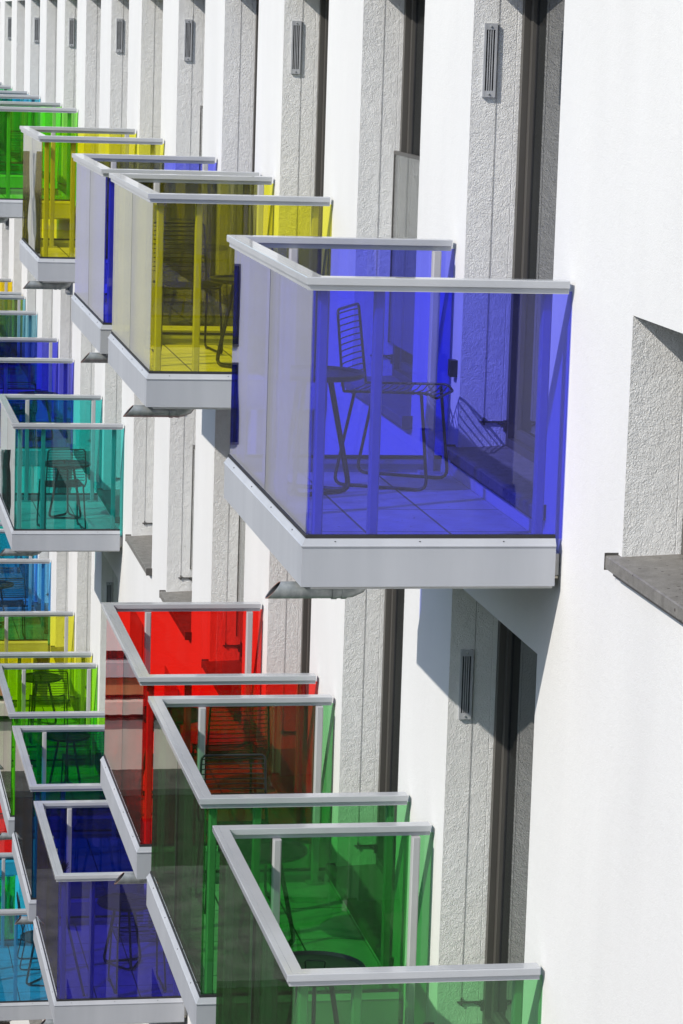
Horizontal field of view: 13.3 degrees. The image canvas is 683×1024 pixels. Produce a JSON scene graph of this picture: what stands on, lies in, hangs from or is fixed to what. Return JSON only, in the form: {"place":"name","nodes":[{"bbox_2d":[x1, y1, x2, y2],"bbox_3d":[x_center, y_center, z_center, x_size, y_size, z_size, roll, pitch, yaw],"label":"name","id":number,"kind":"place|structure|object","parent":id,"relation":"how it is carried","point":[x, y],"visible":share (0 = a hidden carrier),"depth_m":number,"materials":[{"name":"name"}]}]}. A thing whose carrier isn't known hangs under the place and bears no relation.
{"place":"outdoors","nodes":[
{"label":"outdoors","id":0,"kind":"place"},
{"bbox_2d":[60,860,68,871],"bbox_3d":[-2.294,3.447,24.458,0.174,0.877,1.075,-1,10,-14],"label":"broom","id":1,"kind":"object","parent":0,"point":[64,865],"visible":0.15,"depth_m":24.78,"materials":[{"name":"brown metal"}]},
{"label":"ground","id":2,"kind":"structure","parent":0,"visible":0},
{"bbox_2d":[0,0,682,1023],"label":"apartment building","id":3,"kind":"structure","parent":2,"relation":"on","point":[522,748],"depth_m":14.27,"materials":[{"name":"white paint"}]},
{"bbox_2d":[0,144,6,152],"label":"window","id":4,"kind":"structure","parent":3,"relation":"in","point":[1,145],"depth_m":46.06,"materials":[{"name":"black glass"}]},
{"bbox_2d":[0,317,7,336],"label":"window","id":5,"kind":"structure","parent":3,"relation":"in","point":[1,326],"depth_m":46.47,"materials":[{"name":"black glass"}]},
{"bbox_2d":[0,82,11,164],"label":"balcony","id":6,"kind":"structure","parent":3,"relation":"attached to","point":[3,157],"depth_m":44.71,"materials":[{"name":"glass"}]},
{"bbox_2d":[0,875,13,938],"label":"balcony","id":7,"kind":"structure","parent":3,"relation":"attached to","point":[7,934],"depth_m":43.87,"materials":[{"name":"glass"}]},
{"bbox_2d":[0,805,16,875],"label":"balcony","id":8,"kind":"structure","parent":3,"relation":"attached to","point":[6,847],"depth_m":37.87,"materials":[{"name":"glass"}]},
{"bbox_2d":[5,887,13,932],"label":"window","id":9,"kind":"structure","parent":3,"relation":"in","point":[11,897],"depth_m":44.90,"materials":[{"name":"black glass"}]},
{"bbox_2d":[0,278,22,368],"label":"balcony","id":10,"kind":"structure","parent":3,"relation":"attached to","point":[5,351],"depth_m":43.27,"materials":[{"name":"glass"}]},
{"bbox_2d":[9,343,20,357],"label":"window","id":11,"kind":"structure","parent":3,"relation":"in","point":[11,346],"depth_m":44.02,"materials":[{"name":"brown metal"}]},
{"bbox_2d":[0,522,33,604],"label":"balcony","id":12,"kind":"structure","parent":3,"relation":"attached to","point":[10,572],"depth_m":41.25,"materials":[{"name":"glass"}]},
{"bbox_2d":[11,152,22,160],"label":"window","id":13,"kind":"structure","parent":3,"relation":"in","point":[12,153],"depth_m":43.36,"materials":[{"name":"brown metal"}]},
{"bbox_2d":[0,295,36,404],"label":"balcony","id":14,"kind":"structure","parent":3,"relation":"attached to","point":[15,375],"depth_m":40.67,"materials":[{"name":"glass"}]},
{"bbox_2d":[0,90,38,187],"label":"balcony","id":15,"kind":"structure","parent":3,"relation":"attached to","point":[16,176],"depth_m":39.26,"materials":[{"name":"glass"}]},
{"bbox_2d":[19,564,28,591],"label":"window","id":16,"kind":"structure","parent":3,"relation":"in","point":[22,567],"depth_m":41.81,"materials":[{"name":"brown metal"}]},
{"bbox_2d":[0,529,50,651],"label":"balcony","id":17,"kind":"structure","parent":3,"relation":"attached to","point":[36,640],"depth_m":37.84,"materials":[{"name":"glass"}]},
{"bbox_2d":[0,581,13,626],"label":"round table","id":18,"kind":"object","parent":17,"relation":"on","point":[1,588],"visible":0.71,"depth_m":38.68,"materials":[{"name":"black metal"}]},
{"bbox_2d":[0,578,25,638],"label":"wire chair","id":19,"kind":"object","parent":17,"relation":"on","point":[10,603],"visible":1,"depth_m":37.75,"materials":[{"name":"black metal"}]},
{"bbox_2d":[0,852,52,1022],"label":"balcony","id":20,"kind":"structure","parent":3,"relation":"attached to","point":[20,999],"depth_m":33.00,"materials":[{"name":"glass"}]},
{"bbox_2d":[16,892,40,970],"bbox_3d":[-3.498,4.820,33.874,0.498,0.826,0.432,0,9,-10],"label":"wire chair","id":21,"kind":"object","parent":20,"relation":"on","point":[19,907],"visible":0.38,"depth_m":33.72,"materials":[{"name":"black metal"}]},
{"bbox_2d":[20,930,43,985],"bbox_3d":[-3.390,5.049,33.211,0.490,0.593,0.490,2,9,-2],"label":"round table","id":22,"kind":"object","parent":20,"relation":"on","point":[27,936],"visible":0.32,"depth_m":33.15,"materials":[{"name":"black metal"}]},
{"bbox_2d":[22,298,35,383],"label":"window","id":23,"kind":"structure","parent":3,"relation":"in","point":[25,368],"depth_m":41.16,"materials":[{"name":"brown metal"}]},
{"bbox_2d":[29,1020,41,1023],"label":"window","id":24,"kind":"structure","parent":3,"relation":"in","point":[30,1021],"depth_m":40.13,"materials":[{"name":"grey metal"}]},
{"bbox_2d":[0,337,73,465],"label":"balcony","id":25,"kind":"structure","parent":3,"relation":"attached to","point":[57,441],"depth_m":34.30,"materials":[{"name":"glass"}]},
{"bbox_2d":[0,382,36,446],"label":"wire chair","id":26,"kind":"object","parent":25,"relation":"on","point":[22,412],"visible":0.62,"depth_m":34.37,"materials":[{"name":"black metal"}]},
{"bbox_2d":[18,391,57,440],"bbox_3d":[-3.659,-1.166,35.407,0.490,0.593,0.490,5,10,19],"label":"round table","id":27,"kind":"object","parent":25,"relation":"on","point":[33,404],"visible":0.5,"depth_m":35.46,"materials":[{"name":"black metal"}]},
{"bbox_2d":[0,101,76,222],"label":"balcony","id":28,"kind":"structure","parent":3,"relation":"attached to","point":[11,202],"depth_m":33.78,"materials":[{"name":"glass"}]},
{"bbox_2d":[0,131,23,163],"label":"wire chair","id":29,"kind":"object","parent":28,"relation":"on","point":[20,162],"visible":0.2,"depth_m":34.50,"materials":[{"name":"black metal"}]},
{"bbox_2d":[34,585,48,633],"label":"window","id":30,"kind":"structure","parent":3,"relation":"in","point":[37,606],"depth_m":39.07,"materials":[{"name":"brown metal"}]},
{"bbox_2d":[37,313,51,411],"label":"window","id":31,"kind":"structure","parent":3,"relation":"in","point":[43,401],"depth_m":38.86,"materials":[{"name":"brown metal"}]},
{"bbox_2d":[0,611,91,759],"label":"balcony","id":32,"kind":"structure","parent":3,"relation":"attached to","point":[6,654],"depth_m":33.58,"materials":[{"name":"glass"}]},
{"bbox_2d":[21,672,61,724],"bbox_3d":[-3.409,2.122,33.227,0.490,0.593,0.490,0,9,-11],"label":"round table","id":33,"kind":"object","parent":32,"relation":"on","point":[29,677],"visible":0.61,"depth_m":33.22,"materials":[{"name":"black metal"}]},
{"bbox_2d":[28,671,68,724],"bbox_3d":[-3.251,2.116,32.577,0.432,0.826,0.498,0,9,-10],"label":"wire chair","id":34,"kind":"object","parent":32,"relation":"on","point":[51,700],"visible":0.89,"depth_m":32.39,"materials":[{"name":"black metal"}]},
{"bbox_2d":[0,663,104,839],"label":"balcony","id":35,"kind":"structure","parent":3,"relation":"attached to","point":[8,714],"depth_m":29.75,"materials":[{"name":"glass"}]},
{"bbox_2d":[12,725,105,924],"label":"balcony","id":36,"kind":"structure","parent":3,"relation":"attached to","point":[57,762],"depth_m":28.39,"materials":[{"name":"glass"}]},
{"bbox_2d":[51,552,66,681],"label":"window","id":37,"kind":"structure","parent":3,"relation":"in","point":[53,649],"depth_m":36.10,"materials":[{"name":"grey glass"}]},
{"bbox_2d":[0,394,123,555],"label":"balcony","id":38,"kind":"structure","parent":3,"relation":"attached to","point":[26,535],"depth_m":29.06,"materials":[{"name":"glass"}]},
{"bbox_2d":[36,449,86,528],"bbox_3d":[-2.788,-0.252,29.271,0.432,0.826,0.498,-1,10,-16],"label":"wire chair","id":39,"kind":"object","parent":38,"relation":"on","point":[76,483],"visible":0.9,"depth_m":29.11,"materials":[{"name":"black metal"}]},
{"bbox_2d":[45,459,90,518],"bbox_3d":[-2.801,-0.237,29.898,0.490,0.593,0.490,-4,11,-31],"label":"round table","id":40,"kind":"object","parent":38,"relation":"on","point":[88,464],"visible":0.77,"depth_m":29.84,"materials":[{"name":"black metal"}]},
{"bbox_2d":[54,294,70,442],"bbox_3d":[-3.182,-2.087,35.305,0.370,2.311,1.783,0,9,-10],"label":"window","id":41,"kind":"structure","parent":3,"relation":"in","point":[56,420],"depth_m":35.73,"materials":[{"name":"brown metal"}]},
{"bbox_2d":[57,39,74,193],"bbox_3d":[-3.094,-4.931,34.839,0.370,2.311,1.783,0,9,-10],"label":"window","id":42,"kind":"structure","parent":3,"relation":"in","point":[62,187],"depth_m":35.50,"materials":[{"name":"glass"}]},
{"bbox_2d":[70,579,87,724],"bbox_3d":[-2.776,1.220,33.045,0.370,2.311,1.783,0,9,-10],"label":"window","id":43,"kind":"structure","parent":3,"relation":"in","point":[75,702],"depth_m":33.76,"materials":[{"name":"glass"}]},
{"bbox_2d":[74,344,91,479],"bbox_3d":[-2.687,-1.625,32.580,0.370,2.311,1.783,0,9,-10],"label":"window","id":44,"kind":"structure","parent":3,"relation":"in","point":[77,453],"depth_m":33.22,"materials":[{"name":"metal"}]},
{"bbox_2d":[19,126,163,289],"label":"balcony","id":45,"kind":"structure","parent":3,"relation":"attached to","point":[47,262],"depth_m":25.72,"materials":[{"name":"glass"}]},
{"bbox_2d":[106,168,158,257],"bbox_3d":[-1.902,-2.671,26.352,0.498,0.826,0.432,0,9,-10],"label":"wire chair","id":46,"kind":"object","parent":45,"relation":"on","point":[107,216],"visible":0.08,"depth_m":26.17,"materials":[{"name":"black metal"}]},
{"bbox_2d":[97,382,119,522],"bbox_3d":[-2.193,-1.164,29.854,0.370,2.311,1.783,0,9,-10],"label":"window","id":47,"kind":"structure","parent":3,"relation":"in","point":[105,495],"depth_m":30.25,"materials":[{"name":"glass"}]},
{"bbox_2d":[33,800,186,1023],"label":"balcony","id":48,"kind":"structure","parent":3,"relation":"attached to","point":[101,956],"depth_m":23.78,"materials":[{"name":"glass"}]},
{"bbox_2d":[107,0,123,222],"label":"window","id":49,"kind":"structure","parent":3,"relation":"in","point":[123,0],"depth_m":30.12,"materials":[{"name":"grey glass"}]},
{"bbox_2d":[125,421,152,575],"bbox_3d":[-1.698,-0.702,27.129,0.370,2.311,1.783,0,9,-10],"label":"window","id":50,"kind":"structure","parent":3,"relation":"in","point":[141,546],"depth_m":27.46,"materials":[{"name":"grey"}]},
{"bbox_2d":[71,153,258,362],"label":"balcony","id":51,"kind":"structure","parent":3,"relation":"attached to","point":[91,309],"depth_m":20.91,"materials":[{"name":"glass"}]},
{"bbox_2d":[159,445,194,601],"bbox_3d":[-1.203,-0.241,24.404,0.370,2.311,1.783,0,9,-10],"label":"window","id":52,"kind":"structure","parent":3,"relation":"in","point":[178,596],"depth_m":25.23,"materials":[{"name":"grey glass"}]},
{"bbox_2d":[166,0,202,281],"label":"window","id":53,"kind":"structure","parent":3,"relation":"in","point":[189,275],"depth_m":24.63,"materials":[{"name":"grey glass"}]},
{"bbox_2d":[100,602,317,883],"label":"balcony","id":54,"kind":"structure","parent":3,"relation":"attached to","point":[183,648],"depth_m":17.92,"materials":[{"name":"glass"}]},
{"bbox_2d":[108,173,331,417],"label":"balcony","id":55,"kind":"structure","parent":3,"relation":"attached to","point":[181,374],"depth_m":17.62,"materials":[{"name":"glass"}]},
{"bbox_2d":[152,222,222,353],"bbox_3d":[-1.022,-1.456,19.102,0.432,0.826,0.498,-1,10,-17],"label":"wire chair","id":56,"kind":"object","parent":55,"relation":"on","point":[206,284],"visible":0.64,"depth_m":19.26,"materials":[{"name":"black metal"}]},
{"bbox_2d":[209,275,233,367],"bbox_3d":[-0.589,-1.192,18.289,0.490,0.593,0.490,9,12,39],"label":"round table","id":57,"kind":"object","parent":55,"relation":"on","point":[225,279],"visible":0.25,"depth_m":18.31,"materials":[{"name":"black metal"}]},
{"bbox_2d":[210,0,258,310],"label":"window","id":58,"kind":"structure","parent":3,"relation":"in","point":[225,292],"depth_m":21.95,"materials":[{"name":"grey glass"}]},
{"bbox_2d":[226,516,245,601],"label":"window","id":59,"kind":"structure","parent":3,"relation":"in","point":[239,532],"depth_m":22.53,"materials":[{"name":"grey glass"}]},
{"bbox_2d":[146,694,407,1023],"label":"balcony","id":60,"kind":"structure","parent":3,"relation":"attached to","point":[186,927],"depth_m":15.90,"materials":[{"name":"glass"}]},
{"bbox_2d":[200,754,270,913],"bbox_3d":[-0.596,1.849,16.854,0.432,0.826,0.498,0,9,-10],"label":"wire chair","id":61,"kind":"object","parent":60,"relation":"on","point":[266,821],"visible":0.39,"depth_m":17.03,"materials":[{"name":"black metal"}]},
{"bbox_2d":[218,838,307,945],"bbox_3d":[-0.437,2.096,16.091,0.490,0.593,0.490,-6,12,-40],"label":"round table","id":62,"kind":"object","parent":60,"relation":"on","point":[292,850],"visible":0.36,"depth_m":16.09,"materials":[{"name":"black metal"}]},
{"bbox_2d":[284,598,311,672],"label":"window","id":63,"kind":"structure","parent":3,"relation":"in","point":[306,602],"depth_m":19.78,"materials":[{"name":"grey glass"}]},
{"bbox_2d":[296,0,328,364],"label":"window","id":64,"kind":"structure","parent":3,"relation":"in","point":[324,4],"depth_m":19.22,"materials":[{"name":"grey glass"}]},
{"bbox_2d":[326,589,404,966],"bbox_3d":[0.281,1.144,16.228,0.370,2.311,1.783,0,9,-10],"label":"window","id":65,"kind":"structure","parent":3,"relation":"in","point":[360,887],"depth_m":16.93,"materials":[{"name":"grey glass"}]},
{"bbox_2d":[212,822,540,1023],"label":"balcony","id":66,"kind":"structure","parent":3,"relation":"attached to","point":[261,974],"depth_m":13.41,"materials":[{"name":"glass"}]},
{"bbox_2d":[293,950,365,1023],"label":"round table","id":67,"kind":"object","parent":66,"relation":"on","point":[310,959],"visible":0.46,"depth_m":14.16,"materials":[{"name":"black metal"}]},
{"bbox_2d":[344,0,424,428],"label":"window","id":68,"kind":"structure","parent":3,"relation":"in","point":[396,408],"depth_m":16.46,"materials":[{"name":"black glass"}]},
{"bbox_2d":[224,235,571,598],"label":"balcony","id":69,"kind":"structure","parent":3,"relation":"attached to","point":[448,531],"depth_m":12.19,"materials":[{"name":"glass"}]},
{"bbox_2d":[310,365,364,495],"bbox_3d":[-0.143,-0.382,13.428,0.490,0.593,0.490,0,9,-10],"label":"round table","id":70,"kind":"object","parent":69,"relation":"on","point":[335,374],"visible":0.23,"depth_m":13.44,"materials":[{"name":"black metal"}]},
{"bbox_2d":[334,302,453,491],"bbox_3d":[0.247,-0.546,13.783,0.498,0.826,0.432,4,10,15],"label":"wire chair","id":71,"kind":"object","parent":69,"relation":"on","point":[425,476],"visible":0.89,"depth_m":13.79,"materials":[{"name":"black metal"}]},
{"bbox_2d":[423,601,536,1023],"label":"window","id":72,"kind":"structure","parent":3,"relation":"in","point":[516,666],"depth_m":14.16,"materials":[{"name":"black glass"}]},
{"bbox_2d":[447,0,564,519],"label":"window","id":73,"kind":"structure","parent":3,"relation":"in","point":[507,470],"depth_m":13.68,"materials":[{"name":"brown metal"}]},
{"bbox_2d":[604,520,682,623],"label":"window sill","id":74,"kind":"structure","parent":3,"relation":"in","point":[657,578],"depth_m":10.85,"materials":[{"name":"grey stone"}]}
]}

